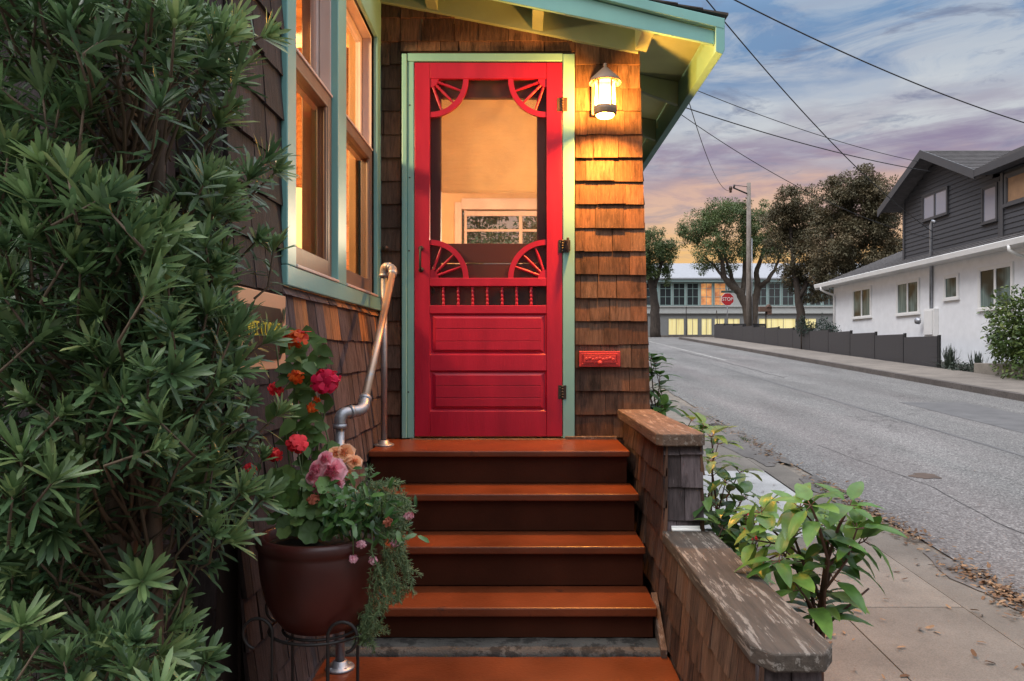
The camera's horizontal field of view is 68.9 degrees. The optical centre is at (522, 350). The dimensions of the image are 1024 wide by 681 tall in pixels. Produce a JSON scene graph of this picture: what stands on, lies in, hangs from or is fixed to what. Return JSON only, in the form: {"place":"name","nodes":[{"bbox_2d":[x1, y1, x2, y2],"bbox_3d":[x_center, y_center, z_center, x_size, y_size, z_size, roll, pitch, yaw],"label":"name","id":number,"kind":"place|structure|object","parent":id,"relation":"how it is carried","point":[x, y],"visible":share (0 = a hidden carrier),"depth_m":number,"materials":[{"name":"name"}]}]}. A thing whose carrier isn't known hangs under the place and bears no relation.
{"place":"outdoors","nodes":[
{"label":"outdoors","id":0,"kind":"place"},
{"bbox_2d":[296,187,301,248],"bbox_3d":[-1.340,-0.443,4.450,0.400,0.985,0.400,0,0,0],"label":"table lamp","id":1,"kind":"object","parent":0,"point":[298,217],"visible":0.02,"depth_m":4.28,"materials":[{"name":"yellow"}]},
{"bbox_2d":[384,637,608,637],"bbox_3d":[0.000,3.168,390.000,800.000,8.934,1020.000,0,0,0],"label":"ground","id":2,"kind":"structure","parent":0,"point":[497,637],"depth_m":3.90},
{"bbox_2d":[126,41,137,599],"bbox_3d":[-0.909,0.345,1.720,0.032,2.410,0.032,0,0,0],"label":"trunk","id":3,"kind":"object","parent":2,"relation":"on","point":[134,544],"depth_m":1.72,"materials":[{"name":"brown wood"}]},
{"bbox_2d":[0,0,300,680],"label":"yew pine shrub","id":4,"kind":"object","parent":2,"relation":"on","point":[100,234],"visible":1,"depth_m":1.41,"materials":[{"name":"green plant"}]},
{"bbox_2d":[0,0,728,680],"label":"shingle house","id":5,"kind":"structure","parent":2,"relation":"on","point":[470,108],"depth_m":4.12,"materials":[{"name":"brown wood"}]},
{"bbox_2d":[40,24,75,680],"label":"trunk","id":6,"kind":"object","parent":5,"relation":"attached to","point":[46,260],"visible":0.01,"depth_m":1.90,"materials":[{"name":"brown wood"}]},
{"bbox_2d":[148,47,176,641],"bbox_3d":[-0.955,-0.365,1.975,0.066,3.830,0.062,0,0,0],"label":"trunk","id":7,"kind":"object","parent":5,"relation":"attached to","point":[170,169],"visible":0.08,"depth_m":1.96,"materials":[{"name":"brown wood"}]},
{"bbox_2d":[228,286,285,369],"bbox_3d":[-0.797,-0.059,2.268,0.036,0.238,0.415,0,0,0],"label":"name sign","id":8,"kind":"object","parent":5,"relation":"attached to","point":[273,306],"visible":0.35,"depth_m":2.27,"materials":[{"name":"brown paint"}]},
{"bbox_2d":[296,0,330,109],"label":"window","id":9,"kind":"structure","parent":5,"relation":"in","point":[320,10],"depth_m":3.18,"materials":[{"name":"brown wood"}]},
{"bbox_2d":[296,47,332,276],"bbox_3d":[-0.838,-0.694,2.898,0.056,0.786,0.591,0,0,0],"label":"window","id":10,"kind":"structure","parent":5,"relation":"in","point":[307,79],"depth_m":3.12,"materials":[{"name":"brown wood"}]},
{"bbox_2d":[296,47,348,225],"bbox_3d":[-1.577,-1.480,5.203,0.755,1.240,0.056,0,0,0],"label":"mottled curtain","id":11,"kind":"object","parent":5,"relation":"hanging from","point":[299,138],"visible":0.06,"depth_m":5.18,"materials":[{"name":"orange fabric"}]},
{"bbox_2d":[346,0,371,160],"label":"window","id":12,"kind":"structure","parent":5,"relation":"in","point":[355,23],"depth_m":4.02,"materials":[{"name":"brown wood"}]},
{"bbox_2d":[346,114,372,291],"bbox_3d":[-0.838,-0.694,3.698,0.056,0.786,0.701,0,0,0],"label":"window","id":13,"kind":"structure","parent":5,"relation":"in","point":[354,138],"depth_m":3.98,"materials":[{"name":"brown wood"}]},
{"bbox_2d":[430,80,545,304],"bbox_3d":[-0.184,-0.566,4.207,0.809,2.079,0.103,0,0,0],"label":"entry door","id":14,"kind":"structure","parent":5,"relation":"in","point":[488,136],"depth_m":4.21,"materials":[{"name":"beige paint"}]},
{"bbox_2d":[415,63,569,435],"bbox_3d":[-0.168,-0.556,4.120,0.859,2.066,0.076,0,0,0],"label":"screen door","id":15,"kind":"structure","parent":5,"relation":"in","point":[481,370],"depth_m":4.12,"materials":[{"name":"red paint"}]},
{"bbox_2d":[312,439,679,680],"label":"porch stairs","id":16,"kind":"structure","parent":5,"relation":"attached to","point":[525,512],"depth_m":3.17,"materials":[{"name":"paint"}]},
{"bbox_2d":[242,592,383,680],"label":"plant stand","id":17,"kind":"object","parent":16,"relation":"on","point":[292,638],"visible":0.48,"depth_m":1.90,"materials":[{"name":"black metal"}]},
{"bbox_2d":[255,520,385,635],"bbox_3d":[-0.537,0.609,2.000,0.340,0.248,0.340,0,0,0],"label":"flower pot","id":18,"kind":"object","parent":17,"relation":"on","point":[318,588],"visible":0.63,"depth_m":1.87,"materials":[{"name":"brown ceramic"}]},
{"bbox_2d":[243,434,339,543],"bbox_3d":[-0.598,0.372,1.973,0.263,0.307,0.203,0,0,0],"label":"red geranium","id":19,"kind":"object","parent":18,"relation":"in","point":[302,524],"visible":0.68,"depth_m":1.92,"materials":[{"name":"green plant"}]},
{"bbox_2d":[265,325,353,499],"bbox_3d":[-0.592,0.224,2.075,0.260,0.591,0.150,0,0,0],"label":"climbing flower vine","id":20,"kind":"object","parent":18,"relation":"in","point":[303,375],"visible":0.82,"depth_m":2.07,"materials":[{"name":"green plant"}]},
{"bbox_2d":[302,451,366,530],"bbox_3d":[-0.486,0.377,1.942,0.177,0.232,0.121,0,0,0],"label":"pink begonia","id":21,"kind":"object","parent":18,"relation":"in","point":[330,465],"visible":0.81,"depth_m":1.93,"materials":[{"name":"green plant"}]},
{"bbox_2d":[329,444,362,527],"bbox_3d":[-0.472,0.372,1.984,0.092,0.244,0.037,0,0,0],"label":"peach begonia","id":22,"kind":"object","parent":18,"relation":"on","point":[351,459],"visible":0.73,"depth_m":1.98,"materials":[{"name":"orange plant"}]},
{"bbox_2d":[319,466,429,564],"bbox_3d":[-0.392,0.421,1.939,0.316,0.268,0.243,0,0,0],"label":"trailing plant","id":23,"kind":"object","parent":18,"relation":"in","point":[346,524],"visible":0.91,"depth_m":1.87,"materials":[{"name":"green plant"}]},
{"bbox_2d":[352,464,422,654],"bbox_3d":[-0.357,0.535,1.943,0.198,0.505,0.234,0,0,0],"label":"fine needle trailer","id":24,"kind":"object","parent":18,"relation":"in","point":[365,627],"visible":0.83,"depth_m":1.89,"materials":[{"name":"green plant"}]},
{"bbox_2d":[325,262,396,674],"bbox_3d":[-0.667,0.353,3.276,0.147,1.604,1.237,0,0,-3],"label":"pipe handrail","id":25,"kind":"object","parent":16,"relation":"on","point":[340,664],"visible":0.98,"depth_m":3.10,"materials":[{"name":"silver metal"}]},
{"bbox_2d":[455,198,536,263],"bbox_3d":[-0.210,-1.010,7.610,0.960,1.060,0.080,0,0,0],"label":"window","id":26,"kind":"structure","parent":5,"relation":"in","point":[466,204],"depth_m":7.57,"materials":[{"name":"white wood"}]},
{"bbox_2d":[579,351,619,366],"bbox_3d":[0.426,0.049,4.131,0.228,0.086,0.050,0,0,0],"label":"mail slot","id":27,"kind":"object","parent":5,"relation":"attached to","point":[599,358],"visible":1,"depth_m":4.12,"materials":[{"name":"red paint"}]},
{"bbox_2d":[589,63,620,117],"bbox_3d":[0.438,-1.381,4.014,0.170,0.296,0.268,0,0,0],"label":"wall lantern","id":28,"kind":"object","parent":5,"relation":"attached to","point":[604,81],"depth_m":3.92,"materials":[{"name":"glass"}]},
{"bbox_2d":[682,115,937,239],"bbox_3d":[7.455,-4.639,19.399,12.508,2.565,0.016,0,0,-33],"label":"overhead wire","id":29,"kind":"object","parent":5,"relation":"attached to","point":[799,187],"visible":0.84,"depth_m":19.05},
{"bbox_2d":[462,211,536,263],"bbox_3d":[-1.447,-1.542,15.622,4.233,5.066,4.358,0,0,0],"label":"garden tree","id":30,"kind":"object","parent":2,"relation":"on","point":[490,220],"visible":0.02,"depth_m":14.66,"materials":[{"name":"green plant"}]},
{"bbox_2d":[513,216,536,263],"bbox_3d":[0.792,-1.381,18.965,4.165,4.389,3.846,0,0,0],"label":"garden tree","id":31,"kind":"object","parent":2,"relation":"on","point":[532,234],"visible":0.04,"depth_m":18.04,"materials":[{"name":"green plant"}]},
{"bbox_2d":[645,225,679,336],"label":"slender tree","id":32,"kind":"object","parent":2,"relation":"on","point":[661,254],"visible":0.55,"depth_m":55.71,"materials":[{"name":"green plant"}]},
{"bbox_2d":[618,409,831,680],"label":"porch wall","id":33,"kind":"structure","parent":2,"relation":"on","point":[722,618],"depth_m":2.54,"materials":[{"name":"brown wood"}]},
{"bbox_2d":[674,197,790,323],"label":"spreading tree","id":34,"kind":"object","parent":2,"relation":"on","point":[724,213],"visible":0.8,"depth_m":50.80,"materials":[{"name":"green plant"}]},
{"bbox_2d":[646,263,856,334],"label":"school building","id":35,"kind":"structure","parent":2,"relation":"on","point":[695,293],"depth_m":63.00,"materials":[{"name":"paint"}]},
{"bbox_2d":[646,283,656,305],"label":"window","id":36,"kind":"structure","parent":35,"relation":"in","point":[647,286],"depth_m":62.99,"materials":[{"name":"grey"}]},
{"bbox_2d":[659,283,670,305],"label":"window","id":37,"kind":"structure","parent":35,"relation":"in","point":[664,292],"depth_m":62.99,"materials":[{"name":"grey"}]},
{"bbox_2d":[668,318,684,334],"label":"lower window","id":38,"kind":"structure","parent":35,"relation":"in","point":[676,326],"depth_m":63.12,"materials":[{"name":"yellow glass"}]},
{"bbox_2d":[673,283,683,305],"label":"window","id":39,"kind":"structure","parent":35,"relation":"in","point":[678,288],"depth_m":62.99,"materials":[{"name":"grey"}]},
{"bbox_2d":[687,283,697,305],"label":"window","id":40,"kind":"structure","parent":35,"relation":"in","point":[692,288],"depth_m":62.99,"materials":[{"name":"grey glass"}]},
{"bbox_2d":[687,318,697,334],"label":"lower window","id":41,"kind":"structure","parent":35,"relation":"in","point":[692,323],"depth_m":63.12,"materials":[{"name":"yellow glass"}]},
{"bbox_2d":[700,283,711,305],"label":"window","id":42,"kind":"structure","parent":35,"relation":"in","point":[705,288],"depth_m":62.99,"materials":[{"name":"orange glass"}]},
{"bbox_2d":[701,318,711,334],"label":"lower window","id":43,"kind":"structure","parent":35,"relation":"in","point":[706,323],"depth_m":63.12,"materials":[{"name":"yellow glass"}]},
{"bbox_2d":[714,283,724,305],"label":"window","id":44,"kind":"structure","parent":35,"relation":"in","point":[718,287],"depth_m":62.99,"materials":[{"name":"orange glass"}]},
{"bbox_2d":[714,318,724,324],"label":"lower window","id":45,"kind":"structure","parent":35,"relation":"in","point":[720,320],"depth_m":63.12,"materials":[{"name":"yellow glass"}]},
{"bbox_2d":[728,318,739,323],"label":"lower window","id":46,"kind":"structure","parent":35,"relation":"in","point":[730,320],"depth_m":63.12,"materials":[{"name":"yellow glass"}]},
{"bbox_2d":[758,285,765,305],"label":"window","id":47,"kind":"structure","parent":35,"relation":"in","point":[762,300],"depth_m":62.99,"materials":[{"name":"grey glass"}]},
{"bbox_2d":[768,283,779,305],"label":"window","id":48,"kind":"structure","parent":35,"relation":"in","point":[773,288],"depth_m":62.99,"materials":[{"name":"grey glass"}]},
{"bbox_2d":[758,318,795,328],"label":"lower window","id":49,"kind":"structure","parent":35,"relation":"in","point":[784,323],"depth_m":63.12,"materials":[{"name":"yellow glass"}]},
{"bbox_2d":[782,283,792,305],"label":"window","id":50,"kind":"structure","parent":35,"relation":"in","point":[787,299],"depth_m":62.99,"materials":[{"name":"grey glass"}]},
{"bbox_2d":[805,318,816,328],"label":"lower window","id":51,"kind":"structure","parent":35,"relation":"in","point":[808,319],"depth_m":63.12,"materials":[{"name":"yellow glass"}]},
{"bbox_2d":[809,286,820,305],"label":"window","id":52,"kind":"structure","parent":35,"relation":"in","point":[817,304],"depth_m":62.99,"materials":[{"name":"grey"}]},
{"bbox_2d":[823,287,833,305],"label":"window","id":53,"kind":"structure","parent":35,"relation":"in","point":[830,303],"depth_m":62.99,"materials":[{"name":"grey"}]},
{"bbox_2d":[703,471,844,537],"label":"sidewalk new slab","id":54,"kind":"structure","parent":2,"relation":"on","point":[767,484],"depth_m":6.93,"materials":[{"name":"concrete"}]},
{"bbox_2d":[649,383,1023,648],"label":"kerb","id":55,"kind":"structure","parent":2,"relation":"on","point":[902,553],"depth_m":4.63,"materials":[{"name":"beige concrete"}]},
{"bbox_2d":[649,380,1023,611],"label":"gutter","id":56,"kind":"object","parent":2,"relation":"on","point":[919,543],"visible":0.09,"depth_m":5.83,"materials":[{"name":"concrete"}]},
{"bbox_2d":[739,437,829,492],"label":"gutter weeds","id":57,"kind":"object","parent":56,"relation":"on","point":[823,489],"visible":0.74,"depth_m":7.03,"materials":[{"name":"green plant"}]},
{"bbox_2d":[674,405,1023,609],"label":"gutter overlay","id":58,"kind":"object","parent":56,"relation":"on","point":[750,451],"visible":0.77,"depth_m":7.33,"materials":[{"name":"concrete"}]},
{"bbox_2d":[679,337,1023,401],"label":"kerb","id":59,"kind":"structure","parent":2,"relation":"on","point":[983,390],"depth_m":18.91,"materials":[{"name":"concrete"}]},
{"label":"planting strip","id":60,"kind":"structure","parent":2,"relation":"on","visible":0},
{"bbox_2d":[649,352,731,432],"bbox_3d":[0.868,0.707,4.398,0.424,1.440,0.868,0,0,-16],"label":"corner shrub","id":61,"kind":"object","parent":60,"relation":"on","point":[663,404],"visible":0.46,"depth_m":4.43,"materials":[{"name":"green plant"}]},
{"bbox_2d":[692,426,782,584],"bbox_3d":[0.886,0.912,3.160,0.433,1.168,0.862,0,0,19],"label":"laurel shrub","id":62,"kind":"object","parent":60,"relation":"on","point":[726,530],"visible":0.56,"depth_m":3.07,"materials":[{"name":"green plant"}]},
{"bbox_2d":[738,513,760,549],"bbox_3d":[0.869,0.720,2.833,0.103,0.228,0.035,0,0,0],"label":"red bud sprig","id":63,"kind":"object","parent":62,"relation":"attached to","point":[756,538],"visible":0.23,"depth_m":2.83,"materials":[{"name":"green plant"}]},
{"bbox_2d":[730,481,906,680],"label":"hydrangea shrub","id":64,"kind":"object","parent":60,"relation":"on","point":[803,582],"visible":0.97,"depth_m":2.32,"materials":[{"name":"green plant"}]},
{"bbox_2d":[818,588,868,632],"bbox_3d":[1.040,0.726,2.346,0.224,0.340,0.031,0,0,5],"label":"bare twig","id":65,"kind":"object","parent":64,"relation":"in","point":[849,604],"visible":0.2,"depth_m":2.33,"materials":[{"name":"brown wood"}]},
{"bbox_2d":[648,337,678,338],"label":"cross street","id":66,"kind":"structure","parent":0,"point":[663,337],"depth_m":51.59,"materials":[{"name":"grey asphalt"}]},
{"bbox_2d":[721,288,733,323],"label":"stop sign","id":67,"kind":"object","parent":66,"relation":"on","point":[727,298],"visible":0.98,"depth_m":48.97,"materials":[{"name":"red metal"}]},
{"bbox_2d":[648,335,713,336],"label":"corner sidewalk","id":68,"kind":"structure","parent":0,"point":[686,335],"depth_m":57.50,"materials":[{"name":"grey concrete"}]},
{"bbox_2d":[463,0,1023,263],"label":"sky","id":69,"kind":"structure","parent":0,"point":[969,51],"materials":[{"name":"blue"}]},
{"bbox_2d":[648,339,1023,593],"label":"road","id":70,"kind":"structure","parent":0,"point":[986,480],"depth_m":9.91,"materials":[{"name":"grey asphalt"}]},
{"bbox_2d":[649,339,721,359],"bbox_3d":[8.342,-0.157,36.500,3.007,1.030,21.000,0,0,0],"label":"lane marking","id":71,"kind":"object","parent":70,"relation":"on","point":[681,349],"visible":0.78,"depth_m":35.75,"materials":[{"name":"grey paint"}]},
{"bbox_2d":[681,351,783,377],"bbox_3d":[6.761,0.363,25.905,0.145,0.684,13.811,0,0,1],"label":"road crack","id":72,"kind":"object","parent":70,"relation":"on","point":[733,364],"visible":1,"depth_m":23.46,"materials":[{"name":"black asphalt"}]},
{"bbox_2d":[711,364,1023,456],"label":"road patch","id":73,"kind":"object","parent":70,"relation":"on","point":[999,418],"visible":1,"depth_m":12.25,"materials":[{"name":"grey asphalt"}]},
{"bbox_2d":[819,445,1023,533],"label":"road crack","id":74,"kind":"object","parent":70,"relation":"on","point":[937,489],"visible":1,"depth_m":6.91,"materials":[{"name":"black asphalt"}]},
{"bbox_2d":[908,473,941,478],"bbox_3d":[4.056,1.272,7.562,0.315,0.014,0.277,0,0,0],"label":"road stain","id":75,"kind":"object","parent":70,"relation":"on","point":[924,475],"visible":1,"depth_m":7.57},
{"bbox_2d":[650,396,1023,680],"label":"sidewalk","id":76,"kind":"structure","parent":0,"point":[911,607],"depth_m":3.81,"materials":[{"name":"beige concrete"}]},
{"bbox_2d":[664,389,1023,678],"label":"leaf litter","id":77,"kind":"object","parent":76,"relation":"on","point":[1010,598],"visible":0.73,"depth_m":4.70,"materials":[{"name":"brown plant"}]},
{"bbox_2d":[683,337,1023,393],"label":"sidewalk","id":78,"kind":"structure","parent":0,"point":[990,381],"depth_m":20.92,"materials":[{"name":"concrete"}]},
{"bbox_2d":[794,314,806,348],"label":"dark bush","id":79,"kind":"object","parent":78,"relation":"on","point":[800,323],"visible":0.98,"depth_m":31.47,"materials":[{"name":"green plant"}]},
{"bbox_2d":[941,362,973,372],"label":"yard","id":80,"kind":"structure","parent":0,"point":[957,366],"depth_m":21.29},
{"bbox_2d":[729,183,752,325],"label":"utility pole","id":81,"kind":"object","parent":80,"relation":"on","point":[748,265],"visible":0.94,"depth_m":46.77,"materials":[{"name":"grey wood"}]},
{"bbox_2d":[689,103,727,190],"bbox_3d":[8.740,-9.002,34.301,0.029,1.904,25.953,0,0,19],"label":"overhead wire","id":82,"kind":"object","parent":81,"relation":"attached to","point":[703,146],"visible":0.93,"depth_m":29.18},
{"bbox_2d":[758,304,771,325],"bbox_3d":[12.989,-1.394,40.000,0.640,2.127,0.400,0,0,0],"label":"wooden box post","id":83,"kind":"object","parent":80,"relation":"on","point":[767,309],"visible":0.78,"depth_m":39.85,"materials":[{"name":"brown wood"}]},
{"bbox_2d":[755,183,839,329],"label":"bronze tree","id":84,"kind":"object","parent":80,"relation":"on","point":[790,217],"visible":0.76,"depth_m":43.87,"materials":[{"name":"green plant"}]},
{"bbox_2d":[805,321,817,333],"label":"dark bush","id":85,"kind":"object","parent":80,"relation":"on","point":[809,326],"visible":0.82,"depth_m":30.94,"materials":[{"name":"green plant"}]},
{"bbox_2d":[815,313,830,330],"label":"dark bush","id":86,"kind":"object","parent":80,"relation":"on","point":[821,323],"visible":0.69,"depth_m":30.34,"materials":[{"name":"green plant"}]},
{"bbox_2d":[714,323,940,367],"bbox_3d":[11.962,-0.571,34.343,3.199,2.203,26.615,0,0,8],"label":"board fence","id":87,"kind":"object","parent":80,"relation":"on","point":[904,348],"visible":0.82,"depth_m":27.01,"materials":[{"name":"grey wood"}]},
{"bbox_2d":[824,321,841,331],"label":"dark bush","id":88,"kind":"object","parent":80,"relation":"on","point":[831,328],"visible":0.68,"depth_m":29.88,"materials":[{"name":"green plant"}]},
{"bbox_2d":[801,162,901,294],"bbox_3d":[18.011,-5.107,40.294,5.688,9.828,5.038,0,0,27],"label":"bronze tree","id":89,"kind":"object","parent":80,"relation":"on","point":[854,232],"visible":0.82,"depth_m":39.55,"materials":[{"name":"brown plant"}]},
{"bbox_2d":[814,146,1023,364],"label":"white house","id":90,"kind":"structure","parent":80,"relation":"on","point":[966,207],"depth_m":24.08,"materials":[{"name":"paint"}]},
{"bbox_2d":[686,108,931,171],"bbox_3d":[7.502,-5.691,20.100,14.126,0.253,0.026,0,0,-35],"label":"overhead wire","id":91,"kind":"object","parent":90,"relation":"attached to","point":[800,142],"visible":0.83,"depth_m":19.93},
{"bbox_2d":[699,91,918,161],"bbox_3d":[7.374,-6.226,20.250,14.097,0.396,0.019,0,0,-37],"label":"overhead wire","id":92,"kind":"object","parent":90,"relation":"attached to","point":[799,128],"visible":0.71,"depth_m":20.27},
{"bbox_2d":[706,0,932,231],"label":"overhead wire","id":93,"kind":"object","parent":90,"relation":"attached to","point":[805,114],"visible":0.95,"depth_m":16.20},
{"bbox_2d":[851,286,871,319],"bbox_3d":[13.495,-1.875,29.759,0.078,1.250,1.758,0,0,1],"label":"window","id":94,"kind":"structure","parent":90,"relation":"in","point":[862,296],"depth_m":29.70,"materials":[{"name":"white glass"}]},
{"bbox_2d":[734,0,1023,122],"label":"overhead wire","id":95,"kind":"object","parent":90,"relation":"attached to","point":[867,62],"visible":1,"depth_m":13.22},
{"bbox_2d":[894,278,919,316],"bbox_3d":[13.428,-1.830,26.083,0.078,1.240,1.671,0,0,1],"label":"window","id":96,"kind":"structure","parent":90,"relation":"in","point":[907,291],"depth_m":26.03,"materials":[{"name":"white glass"}]},
{"bbox_2d":[920,186,948,222],"bbox_3d":[13.986,-4.940,25.375,0.078,0.950,1.681,0,0,1],"label":"window","id":97,"kind":"structure","parent":90,"relation":"in","point":[935,204],"depth_m":25.33,"materials":[{"name":"grey glass"}]},
{"bbox_2d":[941,273,959,300],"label":"window","id":98,"kind":"structure","parent":90,"relation":"in","point":[951,281],"depth_m":23.33,"materials":[{"name":"white glass"}]},
{"bbox_2d":[980,182,997,225],"bbox_3d":[13.930,-4.360,22.300,0.078,1.150,0.833,0,0,1],"label":"window","id":99,"kind":"structure","parent":90,"relation":"in","point":[989,193],"depth_m":22.32,"materials":[{"name":"grey glass"}]},
{"bbox_2d":[976,261,1014,311],"bbox_3d":[13.339,-1.770,21.107,0.078,1.280,1.669,0,0,1],"label":"window","id":100,"kind":"structure","parent":90,"relation":"in","point":[989,278],"depth_m":21.19,"materials":[{"name":"white glass"}]},
{"bbox_2d":[1002,167,1023,207],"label":"window","id":101,"kind":"structure","parent":90,"relation":"in","point":[1013,181],"depth_m":20.92,"materials":[{"name":"glass"}]},
{"bbox_2d":[926,346,969,368],"bbox_3d":[11.870,0.199,20.572,1.449,0.832,1.270,0,0,0],"label":"grass tuft","id":102,"kind":"object","parent":80,"relation":"on","point":[949,357],"visible":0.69,"depth_m":20.53,"materials":[{"name":"green plant"}]},
{"bbox_2d":[941,361,978,371],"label":"ground cover","id":103,"kind":"object","parent":80,"relation":"on","point":[952,367],"visible":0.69,"depth_m":19.97,"materials":[{"name":"green plant"}]},
{"bbox_2d":[957,350,988,371],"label":"grass tuft","id":104,"kind":"object","parent":80,"relation":"on","point":[978,358],"visible":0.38,"depth_m":19.83,"materials":[{"name":"green plant"}]},
{"bbox_2d":[974,363,1023,378],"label":"planter wall","id":105,"kind":"structure","parent":80,"relation":"on","point":[983,368],"depth_m":18.41,"materials":[{"name":"concrete"}]},
{"bbox_2d":[977,284,1023,379],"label":"round shrub","id":106,"kind":"object","parent":80,"relation":"on","point":[1000,341],"visible":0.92,"depth_m":17.65,"materials":[{"name":"green plant"}]}
]}

